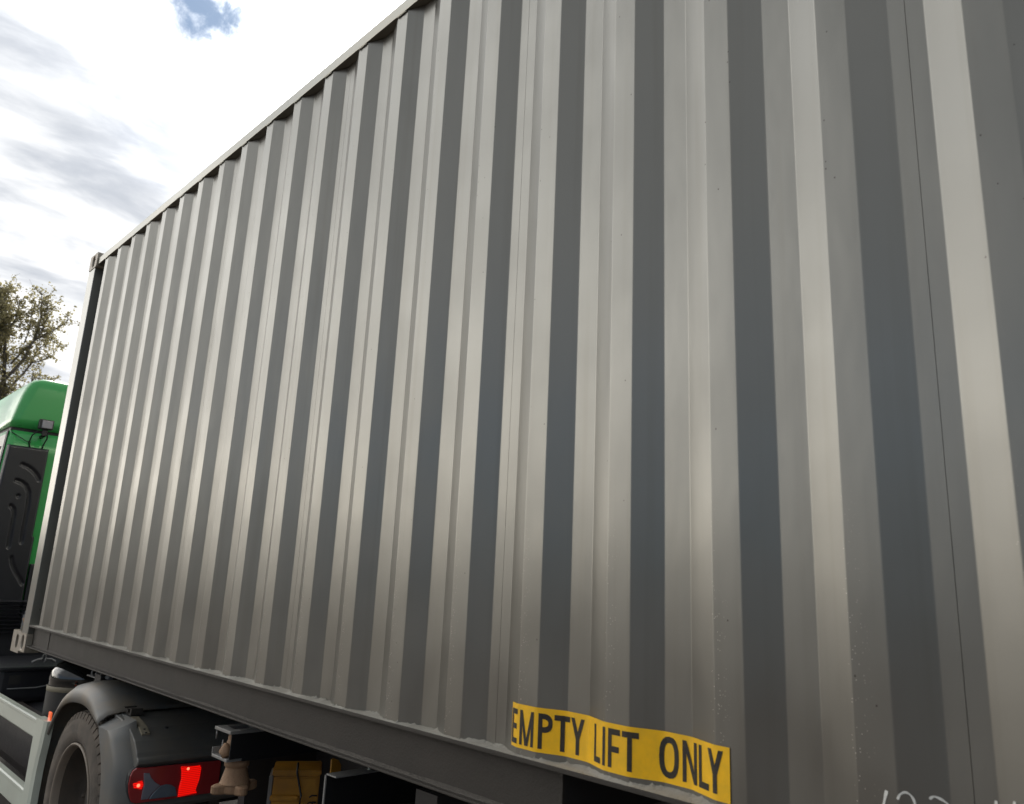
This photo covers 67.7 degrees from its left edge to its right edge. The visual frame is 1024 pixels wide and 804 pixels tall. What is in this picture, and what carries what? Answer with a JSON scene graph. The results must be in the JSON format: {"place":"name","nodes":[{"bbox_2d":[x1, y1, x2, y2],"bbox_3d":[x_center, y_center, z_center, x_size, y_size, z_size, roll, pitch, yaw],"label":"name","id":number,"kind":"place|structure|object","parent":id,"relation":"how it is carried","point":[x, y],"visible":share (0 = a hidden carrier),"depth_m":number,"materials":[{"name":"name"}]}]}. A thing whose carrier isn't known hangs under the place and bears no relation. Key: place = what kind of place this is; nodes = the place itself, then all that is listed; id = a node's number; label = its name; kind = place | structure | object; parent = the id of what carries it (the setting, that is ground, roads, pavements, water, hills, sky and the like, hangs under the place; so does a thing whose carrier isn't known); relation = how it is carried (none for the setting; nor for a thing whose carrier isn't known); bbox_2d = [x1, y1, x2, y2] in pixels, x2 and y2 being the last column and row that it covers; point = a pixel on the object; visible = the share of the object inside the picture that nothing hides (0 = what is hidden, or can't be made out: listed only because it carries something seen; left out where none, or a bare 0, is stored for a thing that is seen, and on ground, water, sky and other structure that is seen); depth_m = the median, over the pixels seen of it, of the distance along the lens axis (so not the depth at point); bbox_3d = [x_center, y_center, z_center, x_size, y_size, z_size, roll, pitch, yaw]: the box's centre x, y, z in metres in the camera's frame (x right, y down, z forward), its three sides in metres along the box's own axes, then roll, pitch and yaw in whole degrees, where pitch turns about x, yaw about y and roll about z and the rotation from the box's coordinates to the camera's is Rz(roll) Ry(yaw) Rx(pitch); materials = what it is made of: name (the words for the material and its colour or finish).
{"place":"outdoors","nodes":[
{"label":"outdoors","id":0,"kind":"place"},
{"bbox_2d":[0,757,237,803],"bbox_3d":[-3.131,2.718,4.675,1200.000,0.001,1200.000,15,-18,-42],"label":"ground","id":1,"kind":"structure","parent":0,"point":[3,800],"depth_m":6.13,"materials":[{"name":"grey asphalt"}]},
{"bbox_2d":[0,273,79,399],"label":"tree","id":2,"kind":"object","parent":1,"relation":"on","point":[6,318],"visible":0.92,"depth_m":32.98,"materials":[{"name":"green plant"}]},
{"bbox_2d":[19,360,60,385],"bbox_3d":[-23.361,3.443,35.843,2.286,11.321,1.525,15,-18,-42],"label":"tree","id":3,"kind":"object","parent":1,"relation":"on","point":[32,377],"visible":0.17,"depth_m":37.04,"materials":[{"name":"green plant"}]},
{"bbox_2d":[0,380,240,803],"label":"truck tractor","id":4,"kind":"object","parent":1,"relation":"on","point":[71,733],"visible":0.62,"depth_m":4.36,"materials":[{"name":"green paint"}]},
{"bbox_2d":[10,611,670,803],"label":"container trailer","id":5,"kind":"object","parent":1,"relation":"on","point":[263,767],"visible":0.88,"depth_m":2.98,"materials":[{"name":"paint"}]},
{"bbox_2d":[17,0,1023,803],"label":"shipping container","id":6,"kind":"object","parent":5,"relation":"on","point":[545,400],"visible":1,"depth_m":1.95,"materials":[{"name":"metal"}]},
{"bbox_2d":[0,0,404,388],"label":"sky","id":7,"kind":"structure","parent":0,"point":[109,108],"materials":[{"name":"white"}]}
]}

